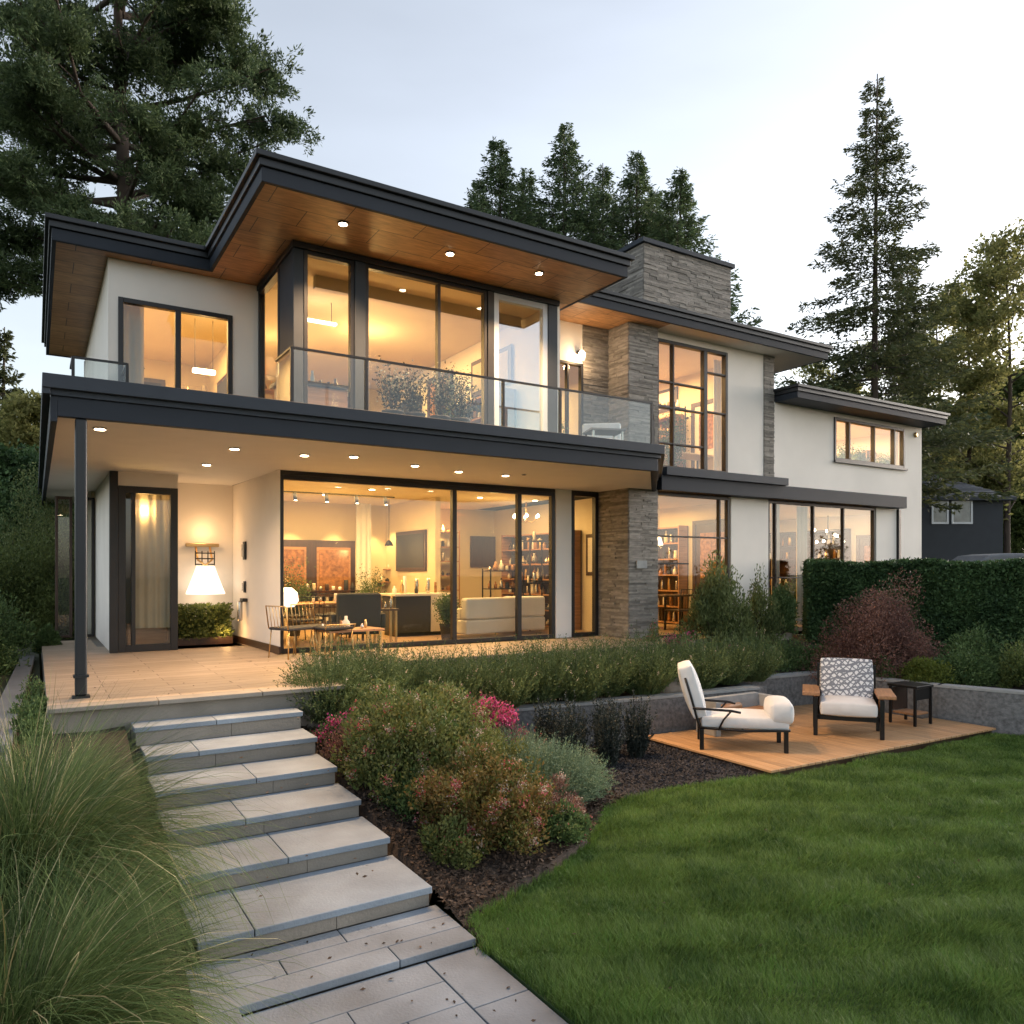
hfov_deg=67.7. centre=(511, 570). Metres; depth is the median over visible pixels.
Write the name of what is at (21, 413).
deciduous tree
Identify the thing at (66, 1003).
fountain grass
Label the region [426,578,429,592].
bottle
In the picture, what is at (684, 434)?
shelf rack
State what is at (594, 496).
window
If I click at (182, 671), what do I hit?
terrace
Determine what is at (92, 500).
side door
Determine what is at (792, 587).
potted plant
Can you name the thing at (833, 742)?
wooden patio
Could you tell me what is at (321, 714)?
rosemary
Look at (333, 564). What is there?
door
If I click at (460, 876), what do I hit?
bark mulch
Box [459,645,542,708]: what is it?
lavender
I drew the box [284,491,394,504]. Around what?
track light
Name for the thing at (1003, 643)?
shrub
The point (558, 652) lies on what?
lavender
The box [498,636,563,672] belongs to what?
lavender
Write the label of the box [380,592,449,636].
kitchen counter
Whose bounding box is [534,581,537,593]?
ornament
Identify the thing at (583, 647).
lavender
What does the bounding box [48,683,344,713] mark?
terrace coping
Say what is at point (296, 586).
potted plant
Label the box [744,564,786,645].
green shrub
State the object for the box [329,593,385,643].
easy chair
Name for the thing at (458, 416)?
potted plant
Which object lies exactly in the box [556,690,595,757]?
salvia
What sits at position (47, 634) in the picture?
green shrub
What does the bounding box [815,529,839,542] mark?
chandelier
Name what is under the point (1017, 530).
deciduous tree
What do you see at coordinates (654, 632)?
flowering shrub
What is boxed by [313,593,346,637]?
dining chair
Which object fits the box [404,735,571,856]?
flowering shrub
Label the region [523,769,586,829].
flowering shrub
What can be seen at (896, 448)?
curtain
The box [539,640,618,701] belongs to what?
lavender
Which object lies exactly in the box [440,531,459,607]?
shelf rack
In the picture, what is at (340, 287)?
ceiling beam
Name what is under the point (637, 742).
salvia
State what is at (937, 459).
fir tree
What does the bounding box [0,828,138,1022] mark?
fountain grass
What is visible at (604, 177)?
conifer tree
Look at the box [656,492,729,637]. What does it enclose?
window
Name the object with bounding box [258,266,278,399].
window
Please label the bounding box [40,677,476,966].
ground
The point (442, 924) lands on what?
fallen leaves
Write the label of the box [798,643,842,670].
shrub
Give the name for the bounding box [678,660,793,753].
lounge chair
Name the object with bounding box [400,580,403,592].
bottle
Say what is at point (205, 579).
wall lamp
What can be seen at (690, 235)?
conifer tree
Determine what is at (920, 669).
shrub
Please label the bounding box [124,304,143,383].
curtain
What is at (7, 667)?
green shrub
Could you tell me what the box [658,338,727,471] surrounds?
window
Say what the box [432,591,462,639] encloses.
potted plant
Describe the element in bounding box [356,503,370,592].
curtain
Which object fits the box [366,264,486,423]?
window
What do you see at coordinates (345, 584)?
jar
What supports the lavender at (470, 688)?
on the raised planting bed at (796, 637)
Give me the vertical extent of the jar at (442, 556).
0.234 m
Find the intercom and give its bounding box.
[241,541,245,559]
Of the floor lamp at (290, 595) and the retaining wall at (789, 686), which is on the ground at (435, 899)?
the retaining wall at (789, 686)
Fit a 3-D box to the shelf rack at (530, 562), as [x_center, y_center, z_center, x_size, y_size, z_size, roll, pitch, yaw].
[0.529,0.300,16.835,0.574,2.000,0.374,0,0,-32]
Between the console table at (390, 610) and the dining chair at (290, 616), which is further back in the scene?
the dining chair at (290, 616)
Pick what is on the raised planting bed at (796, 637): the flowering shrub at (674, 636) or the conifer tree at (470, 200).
the flowering shrub at (674, 636)
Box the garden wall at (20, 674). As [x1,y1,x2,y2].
[0,655,34,770]
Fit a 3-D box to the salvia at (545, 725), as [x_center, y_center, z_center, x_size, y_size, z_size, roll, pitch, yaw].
[0.453,2.041,9.954,0.518,0.861,0.554,0,0,-32]
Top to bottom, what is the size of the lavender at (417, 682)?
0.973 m
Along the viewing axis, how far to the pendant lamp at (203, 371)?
12.69 m
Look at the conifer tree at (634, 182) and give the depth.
35.53 m
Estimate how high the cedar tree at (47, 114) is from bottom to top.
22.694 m
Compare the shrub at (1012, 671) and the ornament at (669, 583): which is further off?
the ornament at (669, 583)
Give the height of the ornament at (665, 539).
0.317 m
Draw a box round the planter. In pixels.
[178,602,234,645]
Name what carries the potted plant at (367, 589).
on the modern house at (240, 300)
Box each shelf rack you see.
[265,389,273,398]
[294,588,372,624]
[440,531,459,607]
[482,569,523,597]
[522,539,548,630]
[659,404,685,466]
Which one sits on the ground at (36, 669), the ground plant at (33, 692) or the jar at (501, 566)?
the ground plant at (33, 692)
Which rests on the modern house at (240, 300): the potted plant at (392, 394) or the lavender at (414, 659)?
the potted plant at (392, 394)
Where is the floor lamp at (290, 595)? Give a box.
[284,588,298,647]
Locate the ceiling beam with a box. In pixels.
[313,275,520,329]
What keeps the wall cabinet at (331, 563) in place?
attached to the modern house at (240, 300)
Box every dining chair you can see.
[284,606,305,639]
[288,596,324,646]
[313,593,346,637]
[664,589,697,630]
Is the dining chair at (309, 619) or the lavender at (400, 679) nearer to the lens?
the lavender at (400, 679)
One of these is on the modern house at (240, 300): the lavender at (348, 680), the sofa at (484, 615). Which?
the sofa at (484, 615)
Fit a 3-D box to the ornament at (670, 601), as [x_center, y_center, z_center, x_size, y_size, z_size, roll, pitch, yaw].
[3.933,0.694,18.870,0.094,0.326,0.094,0,0,-32]
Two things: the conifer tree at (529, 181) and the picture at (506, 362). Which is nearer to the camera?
the picture at (506, 362)
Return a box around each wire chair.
[265,605,315,659]
[290,603,336,654]
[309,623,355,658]
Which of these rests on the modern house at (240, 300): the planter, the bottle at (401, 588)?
the planter
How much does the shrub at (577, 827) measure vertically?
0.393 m
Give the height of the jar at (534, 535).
0.208 m
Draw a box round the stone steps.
[130,707,475,1023]
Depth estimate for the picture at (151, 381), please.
15.10 m
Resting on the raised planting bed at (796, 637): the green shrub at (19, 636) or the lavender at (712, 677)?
the lavender at (712, 677)
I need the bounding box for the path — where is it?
[242,947,567,1023]
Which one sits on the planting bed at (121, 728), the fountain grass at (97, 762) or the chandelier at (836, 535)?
the fountain grass at (97, 762)
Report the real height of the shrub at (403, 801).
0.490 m
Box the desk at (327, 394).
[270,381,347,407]
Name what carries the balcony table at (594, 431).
on the modern house at (240, 300)
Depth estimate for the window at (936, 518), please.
32.97 m
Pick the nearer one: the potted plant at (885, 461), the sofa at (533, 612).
the sofa at (533, 612)
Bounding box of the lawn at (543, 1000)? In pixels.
[476,737,1023,1023]
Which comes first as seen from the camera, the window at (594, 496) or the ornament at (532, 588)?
the window at (594, 496)
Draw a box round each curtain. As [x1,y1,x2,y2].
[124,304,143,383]
[136,494,169,627]
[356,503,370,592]
[713,360,720,470]
[771,504,779,604]
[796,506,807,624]
[896,431,897,464]
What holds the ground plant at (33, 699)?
on the planting bed at (121, 728)
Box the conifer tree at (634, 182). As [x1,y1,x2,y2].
[597,150,681,249]
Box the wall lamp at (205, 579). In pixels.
[185,543,224,594]
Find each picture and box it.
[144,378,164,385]
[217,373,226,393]
[396,529,426,570]
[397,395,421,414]
[470,536,495,566]
[471,344,512,397]
[586,534,598,575]
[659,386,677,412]
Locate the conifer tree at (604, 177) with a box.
[576,163,634,249]
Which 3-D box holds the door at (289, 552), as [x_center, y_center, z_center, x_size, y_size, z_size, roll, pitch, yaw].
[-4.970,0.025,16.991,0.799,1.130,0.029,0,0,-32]
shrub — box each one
[0,462,74,638]
[0,479,73,628]
[0,511,74,641]
[0,589,37,663]
[0,630,30,675]
[0,655,10,684]
[1,471,74,625]
[11,512,74,634]
[31,622,62,653]
[310,707,353,745]
[317,717,366,764]
[329,676,507,811]
[348,729,381,782]
[370,678,493,731]
[376,766,435,822]
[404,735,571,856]
[417,810,492,870]
[465,724,528,770]
[472,690,528,741]
[493,719,556,760]
[501,731,618,804]
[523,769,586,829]
[529,797,595,846]
[642,618,662,641]
[658,630,695,649]
[673,549,762,647]
[740,635,791,671]
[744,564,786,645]
[771,582,801,634]
[771,633,815,672]
[796,567,949,682]
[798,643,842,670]
[853,652,900,678]
[897,655,959,683]
[930,642,1001,686]
[933,621,1004,675]
[991,629,1023,664]
[995,640,1023,688]
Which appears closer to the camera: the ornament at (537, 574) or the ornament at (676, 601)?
the ornament at (537, 574)
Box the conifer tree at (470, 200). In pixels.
[463,178,492,211]
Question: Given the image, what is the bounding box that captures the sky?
[0,0,1023,424]
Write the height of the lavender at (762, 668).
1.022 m
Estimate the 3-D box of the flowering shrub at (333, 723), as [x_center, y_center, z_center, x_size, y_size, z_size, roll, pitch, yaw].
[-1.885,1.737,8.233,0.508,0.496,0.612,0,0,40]
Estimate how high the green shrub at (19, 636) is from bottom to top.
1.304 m
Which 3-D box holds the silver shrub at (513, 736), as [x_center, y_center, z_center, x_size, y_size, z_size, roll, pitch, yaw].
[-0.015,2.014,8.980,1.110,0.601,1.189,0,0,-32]
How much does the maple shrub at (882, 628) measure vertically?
2.080 m
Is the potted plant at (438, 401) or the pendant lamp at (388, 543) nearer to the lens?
the potted plant at (438, 401)
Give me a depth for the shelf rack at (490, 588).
16.99 m
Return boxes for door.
[55,496,71,637]
[87,497,94,636]
[118,485,177,652]
[284,547,305,595]
[317,547,350,596]
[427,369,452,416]
[494,292,547,430]
[560,360,582,434]
[691,398,712,469]
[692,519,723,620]
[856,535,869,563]
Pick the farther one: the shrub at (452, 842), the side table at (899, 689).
the side table at (899, 689)
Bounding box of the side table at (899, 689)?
[887,681,933,726]
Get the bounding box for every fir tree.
[0,327,24,424]
[782,74,1020,514]
[867,267,950,466]
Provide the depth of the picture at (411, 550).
17.10 m
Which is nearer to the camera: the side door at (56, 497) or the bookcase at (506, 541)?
the side door at (56, 497)
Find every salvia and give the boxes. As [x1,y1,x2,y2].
[531,698,563,749]
[543,694,586,756]
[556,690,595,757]
[583,691,624,749]
[590,698,628,766]
[618,687,657,758]
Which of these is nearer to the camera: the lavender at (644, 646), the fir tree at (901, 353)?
the lavender at (644, 646)
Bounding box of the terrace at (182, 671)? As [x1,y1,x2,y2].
[42,636,694,712]
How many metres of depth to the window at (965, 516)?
32.97 m
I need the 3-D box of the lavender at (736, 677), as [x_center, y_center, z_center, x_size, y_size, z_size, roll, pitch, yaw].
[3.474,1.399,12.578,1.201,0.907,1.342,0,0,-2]
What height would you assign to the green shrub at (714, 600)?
2.198 m
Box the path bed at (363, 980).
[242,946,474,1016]
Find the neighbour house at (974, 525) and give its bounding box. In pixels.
[922,475,1015,560]
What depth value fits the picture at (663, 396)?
19.13 m
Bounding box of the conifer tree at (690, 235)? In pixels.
[644,166,792,387]
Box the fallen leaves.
[94,666,1022,1021]
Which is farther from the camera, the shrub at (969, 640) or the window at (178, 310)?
the shrub at (969, 640)
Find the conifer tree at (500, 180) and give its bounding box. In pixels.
[467,137,539,227]
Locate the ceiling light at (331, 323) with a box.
[308,303,336,325]
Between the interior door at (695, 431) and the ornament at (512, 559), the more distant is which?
the ornament at (512, 559)
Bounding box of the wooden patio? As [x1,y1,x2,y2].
[648,704,995,776]
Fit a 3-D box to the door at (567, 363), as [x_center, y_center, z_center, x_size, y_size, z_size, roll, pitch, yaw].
[1.086,-2.950,14.624,0.628,2.100,0.100,0,0,-32]
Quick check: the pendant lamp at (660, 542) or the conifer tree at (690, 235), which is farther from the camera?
the conifer tree at (690, 235)
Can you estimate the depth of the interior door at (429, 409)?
15.49 m
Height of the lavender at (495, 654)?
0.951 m
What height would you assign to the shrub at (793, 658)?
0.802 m
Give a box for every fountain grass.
[0,666,320,1022]
[0,716,182,834]
[0,804,334,1023]
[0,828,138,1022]
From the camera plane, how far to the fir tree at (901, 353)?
30.14 m
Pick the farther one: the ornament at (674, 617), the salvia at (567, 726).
the ornament at (674, 617)
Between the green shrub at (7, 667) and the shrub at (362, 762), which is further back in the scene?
the green shrub at (7, 667)
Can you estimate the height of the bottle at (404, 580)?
0.347 m
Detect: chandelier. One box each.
[513,502,538,522]
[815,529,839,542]
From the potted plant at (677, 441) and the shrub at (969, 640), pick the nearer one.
the shrub at (969, 640)
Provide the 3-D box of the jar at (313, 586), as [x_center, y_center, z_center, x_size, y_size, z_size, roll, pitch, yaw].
[-4.458,0.356,17.199,0.082,0.165,0.082,0,0,-32]
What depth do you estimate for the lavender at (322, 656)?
10.06 m
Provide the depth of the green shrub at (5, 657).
11.20 m
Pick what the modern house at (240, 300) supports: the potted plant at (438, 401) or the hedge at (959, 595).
the potted plant at (438, 401)
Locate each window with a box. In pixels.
[118,296,232,393]
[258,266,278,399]
[303,250,353,408]
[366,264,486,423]
[571,492,597,636]
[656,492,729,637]
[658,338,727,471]
[768,500,874,620]
[834,417,904,467]
[931,501,948,523]
[951,501,972,523]
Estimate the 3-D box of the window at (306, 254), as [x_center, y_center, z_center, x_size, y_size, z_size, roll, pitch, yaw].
[-2.407,-3.010,10.015,0.675,2.220,0.100,0,0,-32]
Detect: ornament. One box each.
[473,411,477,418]
[511,555,514,563]
[531,581,534,593]
[534,537,537,548]
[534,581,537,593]
[536,567,539,578]
[661,609,663,620]
[662,548,665,558]
[664,531,667,542]
[664,564,666,573]
[667,611,670,620]
[668,546,670,558]
[668,577,670,589]
[669,534,672,542]
[669,592,672,605]
[672,611,675,621]
[674,550,677,558]
[675,580,677,589]
[675,593,677,605]
[833,549,836,557]
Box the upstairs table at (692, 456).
[665,452,712,468]
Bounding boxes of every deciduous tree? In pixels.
[0,383,49,454]
[0,439,74,574]
[790,363,865,392]
[852,329,935,402]
[889,291,983,472]
[909,240,1023,489]
[937,217,1023,552]
[954,424,1021,483]
[962,363,1023,552]
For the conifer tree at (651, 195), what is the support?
on the ground at (36, 669)
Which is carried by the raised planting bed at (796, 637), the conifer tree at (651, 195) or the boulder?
the boulder
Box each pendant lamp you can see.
[192,368,215,374]
[385,540,392,545]
[657,537,662,544]
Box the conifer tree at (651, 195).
[642,189,673,229]
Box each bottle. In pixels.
[310,371,314,381]
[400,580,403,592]
[403,576,405,592]
[415,578,418,591]
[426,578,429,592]
[434,582,436,592]
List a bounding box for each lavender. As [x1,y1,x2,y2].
[275,637,387,712]
[279,630,379,676]
[327,633,420,707]
[329,630,419,678]
[376,640,472,696]
[379,641,441,679]
[408,637,484,679]
[413,643,507,704]
[447,633,527,679]
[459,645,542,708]
[490,631,584,703]
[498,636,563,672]
[519,634,583,666]
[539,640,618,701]
[548,633,616,665]
[560,632,650,696]
[579,634,630,668]
[604,629,681,694]
[608,620,674,661]
[632,635,708,683]
[639,629,699,661]
[650,623,742,688]
[667,632,719,654]
[692,631,755,684]
[713,625,788,681]
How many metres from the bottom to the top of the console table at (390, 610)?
0.620 m
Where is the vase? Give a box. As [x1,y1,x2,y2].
[342,616,349,625]
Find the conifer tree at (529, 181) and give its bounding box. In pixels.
[509,167,547,227]
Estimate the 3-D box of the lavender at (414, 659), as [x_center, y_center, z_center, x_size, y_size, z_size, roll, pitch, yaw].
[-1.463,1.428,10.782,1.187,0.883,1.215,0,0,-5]
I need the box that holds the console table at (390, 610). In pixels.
[369,608,399,642]
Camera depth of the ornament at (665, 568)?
19.02 m
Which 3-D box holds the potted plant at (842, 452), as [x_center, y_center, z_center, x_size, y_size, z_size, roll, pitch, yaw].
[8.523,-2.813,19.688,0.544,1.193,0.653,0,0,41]
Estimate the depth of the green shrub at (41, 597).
15.39 m
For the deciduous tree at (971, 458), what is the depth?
50.34 m
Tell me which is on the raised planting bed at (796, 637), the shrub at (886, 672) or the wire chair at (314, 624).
the shrub at (886, 672)
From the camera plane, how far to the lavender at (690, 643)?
13.53 m
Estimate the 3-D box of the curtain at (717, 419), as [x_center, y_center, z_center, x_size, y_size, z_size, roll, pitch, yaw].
[4.543,-3.257,16.695,0.373,2.685,0.067,0,0,-26]
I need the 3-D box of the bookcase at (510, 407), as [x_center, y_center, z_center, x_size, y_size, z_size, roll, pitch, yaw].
[-0.520,-2.490,13.527,0.316,1.150,1.700,0,0,-32]
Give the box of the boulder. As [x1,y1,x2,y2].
[659,676,681,692]
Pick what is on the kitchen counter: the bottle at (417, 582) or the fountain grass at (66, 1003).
the bottle at (417, 582)
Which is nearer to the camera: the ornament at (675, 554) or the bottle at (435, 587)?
the bottle at (435, 587)
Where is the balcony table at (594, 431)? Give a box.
[582,427,625,439]
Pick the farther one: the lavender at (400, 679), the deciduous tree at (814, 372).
the deciduous tree at (814, 372)
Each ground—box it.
[0,627,802,706]
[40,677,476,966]
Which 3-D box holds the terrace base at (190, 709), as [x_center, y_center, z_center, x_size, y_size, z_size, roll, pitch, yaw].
[-2.151,1.772,13.358,10.300,0.855,8.060,0,0,-32]
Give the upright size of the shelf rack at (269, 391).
1.900 m
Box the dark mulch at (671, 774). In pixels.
[582,741,761,797]
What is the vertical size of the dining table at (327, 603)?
0.720 m
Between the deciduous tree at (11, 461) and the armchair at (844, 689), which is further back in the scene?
the deciduous tree at (11, 461)
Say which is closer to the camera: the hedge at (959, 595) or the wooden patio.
the wooden patio
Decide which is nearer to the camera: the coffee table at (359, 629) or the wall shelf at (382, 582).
the coffee table at (359, 629)
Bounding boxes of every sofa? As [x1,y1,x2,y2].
[441,597,514,634]
[504,596,544,630]
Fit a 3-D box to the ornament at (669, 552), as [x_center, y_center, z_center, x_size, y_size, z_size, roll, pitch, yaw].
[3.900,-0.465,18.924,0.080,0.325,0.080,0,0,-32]
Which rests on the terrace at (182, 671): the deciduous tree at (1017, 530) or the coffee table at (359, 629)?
the coffee table at (359, 629)
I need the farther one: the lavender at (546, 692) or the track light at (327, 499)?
the track light at (327, 499)
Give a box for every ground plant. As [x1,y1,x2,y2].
[6,692,48,715]
[9,697,55,748]
[15,673,50,705]
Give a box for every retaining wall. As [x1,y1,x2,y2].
[499,685,759,744]
[730,682,766,693]
[742,670,816,705]
[876,677,1023,735]
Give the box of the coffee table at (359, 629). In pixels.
[315,626,384,657]
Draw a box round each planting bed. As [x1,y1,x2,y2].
[9,713,197,1023]
[299,634,1023,728]
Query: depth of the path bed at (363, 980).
4.69 m
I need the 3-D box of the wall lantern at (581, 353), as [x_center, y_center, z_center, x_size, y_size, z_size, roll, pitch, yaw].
[1.319,-4.130,14.602,0.120,0.180,0.175,0,0,-32]
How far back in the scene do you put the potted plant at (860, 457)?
20.07 m
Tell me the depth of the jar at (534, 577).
16.78 m
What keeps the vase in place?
on the coffee table at (359, 629)
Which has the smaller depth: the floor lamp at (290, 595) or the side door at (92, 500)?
the floor lamp at (290, 595)
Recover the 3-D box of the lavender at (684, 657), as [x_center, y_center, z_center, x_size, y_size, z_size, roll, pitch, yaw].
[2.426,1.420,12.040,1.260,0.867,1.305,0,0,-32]
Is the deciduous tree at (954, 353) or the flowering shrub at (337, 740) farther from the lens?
the deciduous tree at (954, 353)
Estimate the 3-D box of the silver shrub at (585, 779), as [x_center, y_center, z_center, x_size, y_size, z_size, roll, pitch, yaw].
[0.383,2.061,8.098,1.516,0.714,1.561,0,0,-32]
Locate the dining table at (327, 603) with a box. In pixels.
[288,601,363,640]
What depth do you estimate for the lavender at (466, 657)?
11.06 m
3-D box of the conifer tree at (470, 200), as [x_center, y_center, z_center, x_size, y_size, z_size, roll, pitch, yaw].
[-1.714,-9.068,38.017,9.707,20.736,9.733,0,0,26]
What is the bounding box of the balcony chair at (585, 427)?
[582,423,620,439]
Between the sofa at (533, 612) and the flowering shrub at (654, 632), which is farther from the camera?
the sofa at (533, 612)
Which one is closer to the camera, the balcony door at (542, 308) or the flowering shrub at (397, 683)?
the flowering shrub at (397, 683)
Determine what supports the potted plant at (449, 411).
on the modern house at (240, 300)
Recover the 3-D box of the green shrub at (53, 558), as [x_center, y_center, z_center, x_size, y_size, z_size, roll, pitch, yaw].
[-10.389,0.090,16.948,1.445,2.812,1.387,0,0,-32]
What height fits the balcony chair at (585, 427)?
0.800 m
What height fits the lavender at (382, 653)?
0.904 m
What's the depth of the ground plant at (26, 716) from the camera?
6.73 m
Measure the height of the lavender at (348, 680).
0.931 m
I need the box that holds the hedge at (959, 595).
[801,556,1023,661]
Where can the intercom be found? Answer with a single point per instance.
(243, 550)
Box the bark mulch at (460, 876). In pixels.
[303,724,624,947]
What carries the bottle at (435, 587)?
on the kitchen counter
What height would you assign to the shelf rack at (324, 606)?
0.900 m
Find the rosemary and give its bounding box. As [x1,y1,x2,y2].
[272,649,378,724]
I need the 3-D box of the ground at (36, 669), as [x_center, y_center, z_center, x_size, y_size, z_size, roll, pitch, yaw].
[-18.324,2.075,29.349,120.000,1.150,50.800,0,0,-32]
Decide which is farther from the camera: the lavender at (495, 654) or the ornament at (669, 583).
the ornament at (669, 583)
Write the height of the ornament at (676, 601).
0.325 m
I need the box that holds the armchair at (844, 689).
[802,658,896,739]
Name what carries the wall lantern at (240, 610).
attached to the modern house at (240, 300)
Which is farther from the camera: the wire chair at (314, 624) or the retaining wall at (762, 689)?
the retaining wall at (762, 689)
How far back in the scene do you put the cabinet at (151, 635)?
12.86 m
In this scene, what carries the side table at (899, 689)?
on the wooden patio
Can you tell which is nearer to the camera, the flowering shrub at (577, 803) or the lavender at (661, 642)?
the flowering shrub at (577, 803)
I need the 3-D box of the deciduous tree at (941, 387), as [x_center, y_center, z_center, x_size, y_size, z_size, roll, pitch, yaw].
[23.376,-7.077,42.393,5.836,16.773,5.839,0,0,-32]
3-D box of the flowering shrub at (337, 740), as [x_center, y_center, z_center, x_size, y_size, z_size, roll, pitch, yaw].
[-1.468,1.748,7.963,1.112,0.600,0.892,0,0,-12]
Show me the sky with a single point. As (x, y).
(759, 102)
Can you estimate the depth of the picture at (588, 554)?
16.58 m
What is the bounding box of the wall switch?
[242,581,245,592]
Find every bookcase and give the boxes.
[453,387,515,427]
[501,530,581,629]
[656,525,687,623]
[659,413,683,466]
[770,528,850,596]
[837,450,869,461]
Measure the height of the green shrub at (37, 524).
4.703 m
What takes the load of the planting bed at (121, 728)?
on the ground at (435, 899)
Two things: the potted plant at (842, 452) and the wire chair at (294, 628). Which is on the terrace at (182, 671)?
the wire chair at (294, 628)
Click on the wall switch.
(244, 586)
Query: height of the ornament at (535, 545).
0.284 m
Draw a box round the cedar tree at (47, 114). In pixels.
[0,0,324,312]
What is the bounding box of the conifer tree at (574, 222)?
[527,122,628,249]
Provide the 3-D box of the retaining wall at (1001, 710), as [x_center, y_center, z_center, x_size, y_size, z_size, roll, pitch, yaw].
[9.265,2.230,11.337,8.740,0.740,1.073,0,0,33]
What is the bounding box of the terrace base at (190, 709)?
[41,644,694,745]
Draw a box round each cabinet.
[126,623,167,644]
[284,539,354,601]
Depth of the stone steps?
5.74 m
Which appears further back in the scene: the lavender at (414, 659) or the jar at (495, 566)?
the jar at (495, 566)
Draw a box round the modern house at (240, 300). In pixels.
[38,148,949,698]
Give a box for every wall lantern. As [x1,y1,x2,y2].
[237,598,246,620]
[577,350,584,359]
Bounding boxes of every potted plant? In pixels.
[284,557,314,635]
[354,564,386,596]
[372,355,417,413]
[387,360,430,416]
[419,360,458,419]
[427,363,471,418]
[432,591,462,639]
[434,372,481,421]
[659,405,693,466]
[781,574,795,621]
[837,443,854,457]
[851,446,869,460]
[875,452,889,463]
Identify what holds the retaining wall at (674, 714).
on the ground at (435, 899)
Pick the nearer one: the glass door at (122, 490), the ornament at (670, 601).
the glass door at (122, 490)
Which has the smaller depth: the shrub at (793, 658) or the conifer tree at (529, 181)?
the shrub at (793, 658)
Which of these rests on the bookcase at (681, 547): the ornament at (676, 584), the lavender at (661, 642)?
the ornament at (676, 584)
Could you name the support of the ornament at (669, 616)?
on the bookcase at (681, 547)
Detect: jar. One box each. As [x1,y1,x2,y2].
[312,583,315,590]
[344,580,347,589]
[441,552,444,560]
[493,561,497,570]
[499,560,503,570]
[532,572,535,582]
[533,531,535,540]
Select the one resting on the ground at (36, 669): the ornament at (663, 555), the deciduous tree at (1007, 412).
the deciduous tree at (1007, 412)
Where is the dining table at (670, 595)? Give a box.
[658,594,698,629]
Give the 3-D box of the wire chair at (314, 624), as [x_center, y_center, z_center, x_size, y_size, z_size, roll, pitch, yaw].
[-3.072,0.906,11.900,0.549,0.789,0.500,0,0,28]
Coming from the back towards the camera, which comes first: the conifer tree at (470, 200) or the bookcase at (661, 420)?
the conifer tree at (470, 200)
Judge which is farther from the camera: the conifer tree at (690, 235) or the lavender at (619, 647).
the conifer tree at (690, 235)
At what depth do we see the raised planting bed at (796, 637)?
12.87 m
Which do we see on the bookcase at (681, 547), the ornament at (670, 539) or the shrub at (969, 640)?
the ornament at (670, 539)
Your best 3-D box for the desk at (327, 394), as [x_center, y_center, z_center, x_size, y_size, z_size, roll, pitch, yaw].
[-2.984,-2.330,11.341,1.050,0.830,0.600,0,0,-32]
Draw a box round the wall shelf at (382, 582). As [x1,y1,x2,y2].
[374,581,390,586]
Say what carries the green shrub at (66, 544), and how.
on the ground at (36, 669)

